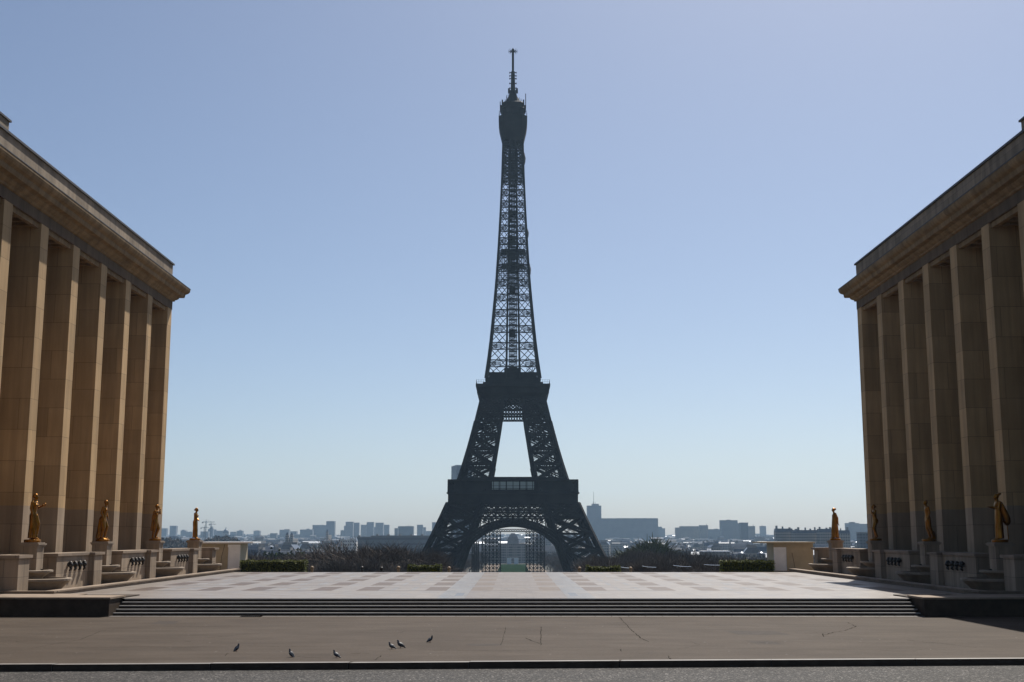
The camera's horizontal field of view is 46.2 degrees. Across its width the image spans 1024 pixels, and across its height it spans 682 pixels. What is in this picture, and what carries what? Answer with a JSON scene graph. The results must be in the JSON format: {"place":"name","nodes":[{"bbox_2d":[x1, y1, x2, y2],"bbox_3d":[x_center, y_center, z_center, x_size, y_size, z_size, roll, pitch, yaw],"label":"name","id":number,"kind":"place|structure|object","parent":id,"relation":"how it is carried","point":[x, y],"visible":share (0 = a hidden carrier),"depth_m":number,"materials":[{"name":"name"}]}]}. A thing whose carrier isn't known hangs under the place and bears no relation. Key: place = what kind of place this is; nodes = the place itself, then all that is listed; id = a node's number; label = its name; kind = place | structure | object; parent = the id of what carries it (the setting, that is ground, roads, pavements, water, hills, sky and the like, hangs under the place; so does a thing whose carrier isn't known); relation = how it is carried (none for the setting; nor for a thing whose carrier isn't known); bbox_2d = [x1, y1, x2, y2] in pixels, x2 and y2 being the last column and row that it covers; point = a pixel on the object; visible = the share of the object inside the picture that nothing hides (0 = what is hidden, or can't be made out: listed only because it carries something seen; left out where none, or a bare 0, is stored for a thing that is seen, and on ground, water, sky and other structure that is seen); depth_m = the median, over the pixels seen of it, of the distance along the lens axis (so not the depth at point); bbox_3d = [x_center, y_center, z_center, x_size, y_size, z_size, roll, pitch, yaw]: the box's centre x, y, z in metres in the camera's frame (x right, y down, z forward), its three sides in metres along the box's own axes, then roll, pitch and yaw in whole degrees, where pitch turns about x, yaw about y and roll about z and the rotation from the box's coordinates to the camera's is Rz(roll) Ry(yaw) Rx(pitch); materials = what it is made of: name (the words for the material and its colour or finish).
{"place":"outdoors","nodes":[
{"label":"outdoors","id":0,"kind":"place"},
{"bbox_2d":[168,534,620,660],"bbox_3d":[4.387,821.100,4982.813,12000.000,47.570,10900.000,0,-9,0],"label":"terrain","id":1,"kind":"structure","parent":0,"point":[547,570],"depth_m":1376.26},
{"bbox_2d":[202,542,260,570],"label":"kiosk","id":2,"kind":"object","parent":1,"relation":"on","point":[230,555],"visible":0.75,"depth_m":111.88,"materials":[{"name":"beige paint"}]},
{"bbox_2d":[239,559,308,571],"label":"hedge","id":3,"kind":"object","parent":1,"relation":"on","point":[274,565],"visible":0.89,"depth_m":109.73,"materials":[{"name":"green plant"}]},
{"bbox_2d":[248,544,306,559],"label":"bare tree","id":4,"kind":"object","parent":1,"relation":"on","point":[266,556],"visible":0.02,"depth_m":373.26,"materials":[{"name":"brown plant"}]},
{"bbox_2d":[263,547,307,558],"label":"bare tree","id":5,"kind":"object","parent":1,"relation":"on","point":[280,553],"visible":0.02,"depth_m":472.71,"materials":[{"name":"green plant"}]},
{"bbox_2d":[281,542,299,550],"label":"apartment house","id":6,"kind":"structure","parent":1,"relation":"on","point":[288,545],"depth_m":1178.23,"materials":[{"name":"stone"}]},
{"bbox_2d":[285,532,297,544],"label":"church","id":7,"kind":"structure","parent":1,"relation":"on","point":[291,539],"depth_m":1875.81,"materials":[{"name":"stone"}]},
{"bbox_2d":[300,529,313,536],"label":"tower block","id":8,"kind":"structure","parent":1,"relation":"on","point":[305,532],"depth_m":4444.43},
{"bbox_2d":[312,525,325,536],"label":"tower block","id":9,"kind":"structure","parent":1,"relation":"on","point":[319,530],"depth_m":4643.13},
{"bbox_2d":[307,561,347,571],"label":"bare tree","id":10,"kind":"object","parent":1,"relation":"on","point":[323,569],"visible":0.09,"depth_m":249.88,"materials":[{"name":"brown plant"}]},
{"bbox_2d":[326,521,335,537],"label":"tower block","id":11,"kind":"structure","parent":1,"relation":"on","point":[331,526],"depth_m":4547.30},
{"bbox_2d":[316,555,357,571],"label":"bare tree","id":12,"kind":"object","parent":1,"relation":"on","point":[341,567],"visible":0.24,"depth_m":251.43,"materials":[{"name":"brown plant"}]},
{"bbox_2d":[345,522,353,537],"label":"tower block","id":13,"kind":"structure","parent":1,"relation":"on","point":[349,529],"depth_m":4545.44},
{"bbox_2d":[312,555,387,571],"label":"bare tree","id":14,"kind":"object","parent":1,"relation":"on","point":[371,566],"visible":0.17,"depth_m":257.36,"materials":[{"name":"brown plant"}]},
{"bbox_2d":[357,535,370,548],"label":"institutional building","id":15,"kind":"structure","parent":1,"relation":"on","point":[361,540],"depth_m":1499.39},
{"bbox_2d":[275,530,455,571],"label":"bare tree","id":16,"kind":"object","parent":1,"relation":"on","point":[389,553],"visible":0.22,"depth_m":322.13,"materials":[{"name":"brown plant"}]},
{"bbox_2d":[366,522,373,536],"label":"tower block","id":17,"kind":"structure","parent":1,"relation":"on","point":[370,530],"depth_m":4644.19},
{"bbox_2d":[375,523,383,535],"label":"tower block","id":18,"kind":"structure","parent":1,"relation":"on","point":[379,528],"depth_m":4545.36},
{"bbox_2d":[376,560,404,571],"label":"bare tree","id":19,"kind":"object","parent":1,"relation":"on","point":[388,568],"visible":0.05,"depth_m":262.37,"materials":[{"name":"brown plant"}]},
{"bbox_2d":[342,538,468,571],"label":"bare tree","id":20,"kind":"object","parent":1,"relation":"on","point":[437,557],"visible":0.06,"depth_m":341.31,"materials":[{"name":"brown plant"}]},
{"bbox_2d":[398,526,413,535],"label":"tower block","id":21,"kind":"structure","parent":1,"relation":"on","point":[405,530],"depth_m":3852.59,"materials":[{"name":"concrete"}]},
{"bbox_2d":[371,534,453,554],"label":"institutional building","id":22,"kind":"structure","parent":1,"relation":"on","point":[411,539],"depth_m":1479.64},
{"bbox_2d":[407,563,442,571],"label":"hedge","id":23,"kind":"object","parent":1,"relation":"on","point":[424,568],"visible":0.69,"depth_m":109.68,"materials":[{"name":"green plant"}]},
{"bbox_2d":[161,535,714,558],"bbox_3d":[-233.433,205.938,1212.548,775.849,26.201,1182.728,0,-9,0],"label":"distant wood","id":24,"kind":"object","parent":1,"relation":"on","point":[169,542],"visible":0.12,"depth_m":1528.53,"materials":[{"name":"plant"}]},
{"bbox_2d":[451,465,471,537],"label":"tower block","id":25,"kind":"structure","parent":1,"relation":"on","point":[455,469],"depth_m":2739.31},
{"bbox_2d":[471,541,478,571],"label":"scaffold","id":26,"kind":"object","parent":1,"relation":"on","point":[474,561],"visible":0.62,"depth_m":710.99,"materials":[{"name":"metal"}]},
{"bbox_2d":[481,532,500,571],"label":"scaffold","id":27,"kind":"object","parent":1,"relation":"on","point":[489,553],"visible":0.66,"depth_m":711.89,"materials":[{"name":"metal"}]},
{"bbox_2d":[161,533,856,555],"bbox_3d":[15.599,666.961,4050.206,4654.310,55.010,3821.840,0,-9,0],"label":"distant city","id":28,"kind":"object","parent":1,"relation":"on","point":[618,544],"visible":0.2,"depth_m":2873.60,"materials":[{"name":"stone"}]},
{"bbox_2d":[469,533,556,562],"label":"domed hall","id":29,"kind":"structure","parent":1,"relation":"on","point":[512,547],"depth_m":1597.03,"materials":[{"name":"stone"}]},
{"bbox_2d":[420,48,606,571],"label":"iron lattice tower","id":30,"kind":"structure","parent":1,"relation":"on","point":[478,493],"depth_m":673.22,"materials":[{"name":"grey metal"}]},
{"bbox_2d":[526,532,544,571],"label":"scaffold","id":31,"kind":"object","parent":1,"relation":"on","point":[533,553],"visible":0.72,"depth_m":711.71,"materials":[{"name":"metal"}]},
{"bbox_2d":[487,529,538,531],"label":"scaffold bridge","id":32,"kind":"structure","parent":31,"relation":"on","point":[513,531],"depth_m":712.65,"materials":[{"name":"metal"}]},
{"bbox_2d":[587,492,600,517],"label":"tower block","id":33,"kind":"structure","parent":1,"relation":"on","point":[593,510],"depth_m":3961.04,"materials":[{"name":"concrete"}]},
{"bbox_2d":[585,565,621,571],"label":"hedge","id":34,"kind":"object","parent":1,"relation":"on","point":[616,568],"visible":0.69,"depth_m":109.65,"materials":[{"name":"green plant"}]},
{"bbox_2d":[600,540,610,557],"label":"apartment house","id":35,"kind":"structure","parent":1,"relation":"on","point":[605,545],"depth_m":1802.08,"materials":[{"name":"stone"}]},
{"bbox_2d":[568,553,643,571],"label":"bare tree","id":36,"kind":"object","parent":1,"relation":"on","point":[593,560],"visible":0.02,"depth_m":375.14,"materials":[{"name":"brown plant"}]},
{"bbox_2d":[577,551,640,568],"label":"bare tree","id":37,"kind":"object","parent":1,"relation":"on","point":[605,559],"visible":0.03,"depth_m":437.43,"materials":[{"name":"brown plant"}]},
{"bbox_2d":[582,557,641,571],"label":"bare tree","id":38,"kind":"object","parent":1,"relation":"on","point":[612,564],"visible":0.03,"depth_m":280.27,"materials":[{"name":"brown plant"}]},
{"bbox_2d":[588,518,657,540],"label":"tower block","id":39,"kind":"structure","parent":1,"relation":"on","point":[625,528],"depth_m":3754.66,"materials":[{"name":"concrete"}]},
{"bbox_2d":[600,546,655,561],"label":"bare tree","id":40,"kind":"object","parent":1,"relation":"on","point":[630,556],"visible":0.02,"depth_m":457.69,"materials":[{"name":"brown plant"}]},
{"bbox_2d":[610,532,682,560],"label":"budding tree","id":41,"kind":"object","parent":1,"relation":"on","point":[652,545],"visible":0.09,"depth_m":540.56,"materials":[{"name":"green plant"}]},
{"bbox_2d":[622,561,671,571],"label":"bare tree","id":42,"kind":"object","parent":1,"relation":"on","point":[639,567],"visible":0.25,"depth_m":243.08,"materials":[{"name":"brown plant"}]},
{"bbox_2d":[613,544,685,562],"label":"bare tree","id":43,"kind":"object","parent":1,"relation":"on","point":[636,550],"visible":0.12,"depth_m":463.02,"materials":[{"name":"brown plant"}]},
{"bbox_2d":[618,546,695,569],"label":"bare tree","id":44,"kind":"object","parent":1,"relation":"on","point":[670,555],"visible":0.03,"depth_m":308.74,"materials":[{"name":"brown plant"}]},
{"bbox_2d":[636,557,677,571],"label":"bare tree","id":45,"kind":"object","parent":1,"relation":"on","point":[662,564],"visible":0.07,"depth_m":255.37,"materials":[{"name":"brown plant"}]},
{"bbox_2d":[649,553,717,571],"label":"bare tree","id":46,"kind":"object","parent":1,"relation":"on","point":[681,569],"visible":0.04,"depth_m":276.91,"materials":[{"name":"brown plant"}]},
{"bbox_2d":[679,526,698,538],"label":"tower block","id":47,"kind":"structure","parent":1,"relation":"on","point":[691,532],"depth_m":3732.80,"materials":[{"name":"concrete"}]},
{"bbox_2d":[667,549,715,565],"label":"bare tree","id":48,"kind":"object","parent":1,"relation":"on","point":[697,559],"visible":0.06,"depth_m":316.63,"materials":[{"name":"brown plant"}]},
{"bbox_2d":[699,524,707,537],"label":"tower block","id":49,"kind":"structure","parent":1,"relation":"on","point":[703,531],"depth_m":3674.01,"materials":[{"name":"concrete"}]},
{"bbox_2d":[688,560,720,571],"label":"bare tree","id":50,"kind":"object","parent":1,"relation":"on","point":[706,568],"visible":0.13,"depth_m":247.14,"materials":[{"name":"brown plant"}]},
{"bbox_2d":[708,529,719,539],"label":"tower block","id":51,"kind":"structure","parent":1,"relation":"on","point":[714,534],"depth_m":3850.24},
{"bbox_2d":[706,543,721,550],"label":"apartment house","id":52,"kind":"structure","parent":1,"relation":"on","point":[714,546],"depth_m":1508.23,"materials":[{"name":"stone"}]},
{"bbox_2d":[699,549,730,557],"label":"long pavilion","id":53,"kind":"structure","parent":1,"relation":"on","point":[727,553],"depth_m":915.60,"materials":[{"name":"stone"}]},
{"bbox_2d":[691,546,743,562],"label":"bare tree","id":54,"kind":"object","parent":1,"relation":"on","point":[716,556],"visible":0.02,"depth_m":346.72,"materials":[{"name":"brown plant"}]},
{"bbox_2d":[719,520,737,539],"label":"tower block","id":55,"kind":"structure","parent":1,"relation":"on","point":[728,529],"depth_m":3556.37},
{"bbox_2d":[729,542,747,551],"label":"apartment house","id":56,"kind":"structure","parent":1,"relation":"on","point":[738,546],"depth_m":1459.43,"materials":[{"name":"stone"}]},
{"bbox_2d":[739,523,748,539],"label":"tower block","id":57,"kind":"structure","parent":1,"relation":"on","point":[743,530],"depth_m":3259.55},
{"bbox_2d":[719,559,774,571],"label":"hedge","id":58,"kind":"object","parent":1,"relation":"on","point":[756,565],"visible":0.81,"depth_m":109.67,"materials":[{"name":"green plant"}]},
{"bbox_2d":[743,545,758,558],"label":"apartment house","id":59,"kind":"structure","parent":1,"relation":"on","point":[749,550],"depth_m":992.04,"materials":[{"name":"stone"}]},
{"bbox_2d":[752,542,814,570],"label":"kiosk","id":60,"kind":"object","parent":1,"relation":"on","point":[784,556],"visible":0.94,"depth_m":111.81,"materials":[{"name":"beige paint"}]},
{"bbox_2d":[774,526,792,541],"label":"apartment building","id":61,"kind":"structure","parent":1,"relation":"on","point":[782,535],"depth_m":1480.79,"materials":[{"name":"stone"}]},
{"bbox_2d":[791,527,816,547],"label":"apartment building","id":62,"kind":"structure","parent":1,"relation":"on","point":[804,535],"depth_m":1460.65,"materials":[{"name":"stone"}]},
{"bbox_2d":[816,527,830,543],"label":"apartment building","id":63,"kind":"structure","parent":1,"relation":"on","point":[823,536],"depth_m":1441.26,"materials":[{"name":"stone"}]},
{"bbox_2d":[839,527,850,547],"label":"apartment building","id":64,"kind":"structure","parent":1,"relation":"on","point":[844,535],"depth_m":1420.76,"materials":[{"name":"stone"}]},
{"bbox_2d":[845,522,858,538],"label":"tower block","id":65,"kind":"structure","parent":1,"relation":"on","point":[853,527],"depth_m":3407.91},
{"bbox_2d":[856,532,867,548],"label":"tower block","id":66,"kind":"structure","parent":1,"relation":"on","point":[862,538],"depth_m":1282.77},
{"bbox_2d":[0,616,1023,663],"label":"sidewalk","id":67,"kind":"structure","parent":0,"point":[67,640],"depth_m":47.34,"materials":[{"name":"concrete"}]},
{"bbox_2d":[0,594,139,616],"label":"cheek wall","id":68,"kind":"structure","parent":67,"relation":"on","point":[59,605],"depth_m":60.21,"materials":[{"name":"stone"}]},
{"bbox_2d":[108,616,924,616],"bbox_3d":[0.222,13.840,60.337,40.980,0.012,0.450,0,-9,0],"label":"footing strip","id":69,"kind":"object","parent":67,"relation":"on","point":[523,616],"visible":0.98,"depth_m":60.12,"materials":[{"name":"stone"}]},
{"bbox_2d":[113,598,920,615],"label":"steps","id":70,"kind":"structure","parent":67,"relation":"on","point":[516,607],"depth_m":61.35,"materials":[{"name":"stone"}]},
{"bbox_2d":[893,594,1023,616],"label":"cheek wall","id":71,"kind":"structure","parent":67,"relation":"on","point":[968,605],"depth_m":60.18,"materials":[{"name":"stone"}]},
{"bbox_2d":[0,665,1023,681],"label":"road","id":72,"kind":"structure","parent":0,"point":[993,673],"depth_m":36.55,"materials":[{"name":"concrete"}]},
{"bbox_2d":[0,658,1023,671],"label":"kerb","id":73,"kind":"structure","parent":72,"relation":"on","point":[12,667],"depth_m":38.55,"materials":[{"name":"stone"}]},
{"bbox_2d":[0,0,1023,534],"label":"sky","id":74,"kind":"structure","parent":0,"point":[705,180],"materials":[{"name":"blue"}]},
{"bbox_2d":[498,564,527,571],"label":"lawn","id":75,"kind":"structure","parent":0,"point":[513,567],"depth_m":1332.33,"materials":[{"name":"green plant"}]},
{"bbox_2d":[70,572,961,597],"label":"plaza","id":76,"kind":"structure","parent":0,"point":[515,585],"depth_m":76.71,"materials":[{"name":"white stone"}]},
{"bbox_2d":[0,111,190,554],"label":"palace wing","id":77,"kind":"structure","parent":76,"relation":"on","point":[92,290],"depth_m":82.97,"materials":[{"name":"stone"}]},
{"bbox_2d":[0,548,218,590],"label":"balustrade","id":78,"kind":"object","parent":76,"relation":"on","point":[80,569],"depth_m":77.64,"materials":[{"name":"stone"}]},
{"bbox_2d":[0,568,241,593],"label":"ledge","id":79,"kind":"object","parent":76,"relation":"on","point":[107,585],"visible":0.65,"depth_m":76.12,"materials":[{"name":"stone"}]},
{"bbox_2d":[788,568,1023,593],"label":"ledge","id":80,"kind":"object","parent":76,"relation":"on","point":[924,585],"visible":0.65,"depth_m":76.76,"materials":[{"name":"stone"}]},
{"bbox_2d":[811,548,1023,590],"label":"fountain wall","id":81,"kind":"structure","parent":76,"relation":"on","point":[951,569],"depth_m":78.05,"materials":[{"name":"stone"}]},
{"bbox_2d":[838,116,1023,553],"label":"palace wing","id":82,"kind":"structure","parent":76,"relation":"on","point":[934,290],"depth_m":83.49,"materials":[{"name":"stone"}]},
{"label":"path","id":83,"kind":"structure","parent":0,"visible":0},
{"bbox_2d":[17,542,46,570],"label":"pedestal","id":84,"kind":"object","parent":83,"relation":"on","point":[35,550],"visible":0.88,"depth_m":69.39,"materials":[{"name":"stone"}]},
{"bbox_2d":[24,493,45,541],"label":"statue","id":85,"kind":"object","parent":84,"relation":"on","point":[34,526],"visible":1,"depth_m":69.94,"materials":[{"name":"brown metal"}]},
{"bbox_2d":[28,569,71,590],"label":"fountain","id":86,"kind":"object","parent":83,"relation":"on","point":[38,580],"visible":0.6,"depth_m":68.54,"materials":[{"name":"stone"}]},
{"bbox_2d":[90,541,113,564],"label":"pedestal","id":87,"kind":"object","parent":83,"relation":"on","point":[102,546],"visible":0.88,"depth_m":81.32,"materials":[{"name":"stone"}]},
{"bbox_2d":[95,500,109,540],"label":"statue","id":88,"kind":"object","parent":87,"relation":"on","point":[102,527],"visible":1,"depth_m":81.86,"materials":[{"name":"brown metal"}]},
{"bbox_2d":[101,564,135,583],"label":"fountain","id":89,"kind":"object","parent":83,"relation":"on","point":[109,575],"visible":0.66,"depth_m":80.42,"materials":[{"name":"stone"}]},
{"bbox_2d":[145,541,164,561],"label":"pedestal","id":90,"kind":"object","parent":83,"relation":"on","point":[154,545],"visible":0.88,"depth_m":93.38,"materials":[{"name":"stone"}]},
{"bbox_2d":[149,504,160,540],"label":"statue","id":91,"kind":"object","parent":90,"relation":"on","point":[155,526],"visible":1,"depth_m":93.96,"materials":[{"name":"brown metal"}]},
{"bbox_2d":[155,560,184,577],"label":"fountain","id":92,"kind":"object","parent":83,"relation":"on","point":[162,570],"visible":0.58,"depth_m":92.50,"materials":[{"name":"stone"}]},
{"bbox_2d":[186,540,203,558],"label":"pedestal","id":93,"kind":"object","parent":83,"relation":"on","point":[194,544],"visible":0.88,"depth_m":105.12,"materials":[{"name":"stone"}]},
{"bbox_2d":[189,508,199,539],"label":"statue","id":94,"kind":"object","parent":93,"relation":"on","point":[195,528],"visible":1,"depth_m":105.66,"materials":[{"name":"brown metal"}]},
{"bbox_2d":[197,558,221,572],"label":"fountain","id":95,"kind":"object","parent":83,"relation":"on","point":[201,567],"visible":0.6,"depth_m":104.37,"materials":[{"name":"stone"}]},
{"label":"path","id":96,"kind":"structure","parent":0,"visible":0},
{"bbox_2d":[808,558,832,572],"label":"fountain","id":97,"kind":"object","parent":96,"relation":"on","point":[828,567],"visible":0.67,"depth_m":104.35,"materials":[{"name":"stone"}]},
{"bbox_2d":[827,540,843,558],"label":"pedestal","id":98,"kind":"object","parent":96,"relation":"on","point":[835,543],"visible":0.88,"depth_m":105.08,"materials":[{"name":"stone"}]},
{"bbox_2d":[830,508,840,539],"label":"statue","id":99,"kind":"object","parent":98,"relation":"on","point":[835,530],"visible":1,"depth_m":105.57,"materials":[{"name":"brown metal"}]},
{"bbox_2d":[846,560,874,577],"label":"fountain","id":100,"kind":"object","parent":96,"relation":"on","point":[868,570],"visible":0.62,"depth_m":92.44,"materials":[{"name":"stone"}]},
{"bbox_2d":[866,541,885,561],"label":"pedestal","id":101,"kind":"object","parent":96,"relation":"on","point":[875,545],"visible":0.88,"depth_m":93.33,"materials":[{"name":"stone"}]},
{"bbox_2d":[869,504,881,540],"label":"statue","id":102,"kind":"object","parent":101,"relation":"on","point":[874,519],"visible":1,"depth_m":93.86,"materials":[{"name":"brown metal"}]},
{"bbox_2d":[895,564,930,583],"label":"fountain","id":103,"kind":"object","parent":96,"relation":"on","point":[922,575],"visible":0.64,"depth_m":80.38,"materials":[{"name":"stone"}]},
{"bbox_2d":[917,541,941,564],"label":"pedestal","id":104,"kind":"object","parent":96,"relation":"on","point":[928,546],"visible":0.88,"depth_m":81.28,"materials":[{"name":"stone"}]},
{"bbox_2d":[922,500,935,540],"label":"statue","id":105,"kind":"object","parent":104,"relation":"on","point":[930,531],"visible":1,"depth_m":81.86,"materials":[{"name":"brown metal"}]},
{"bbox_2d":[960,569,1004,590],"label":"fountain","id":106,"kind":"object","parent":96,"relation":"on","point":[994,580],"visible":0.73,"depth_m":68.48,"materials":[{"name":"stone"}]},
{"bbox_2d":[986,542,1014,570],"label":"pedestal","id":107,"kind":"object","parent":96,"relation":"on","point":[997,550],"visible":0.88,"depth_m":69.34,"materials":[{"name":"stone"}]},
{"bbox_2d":[988,493,1010,541],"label":"statue","id":108,"kind":"object","parent":107,"relation":"on","point":[1002,516],"visible":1,"depth_m":69.90,"materials":[{"name":"brown metal"}]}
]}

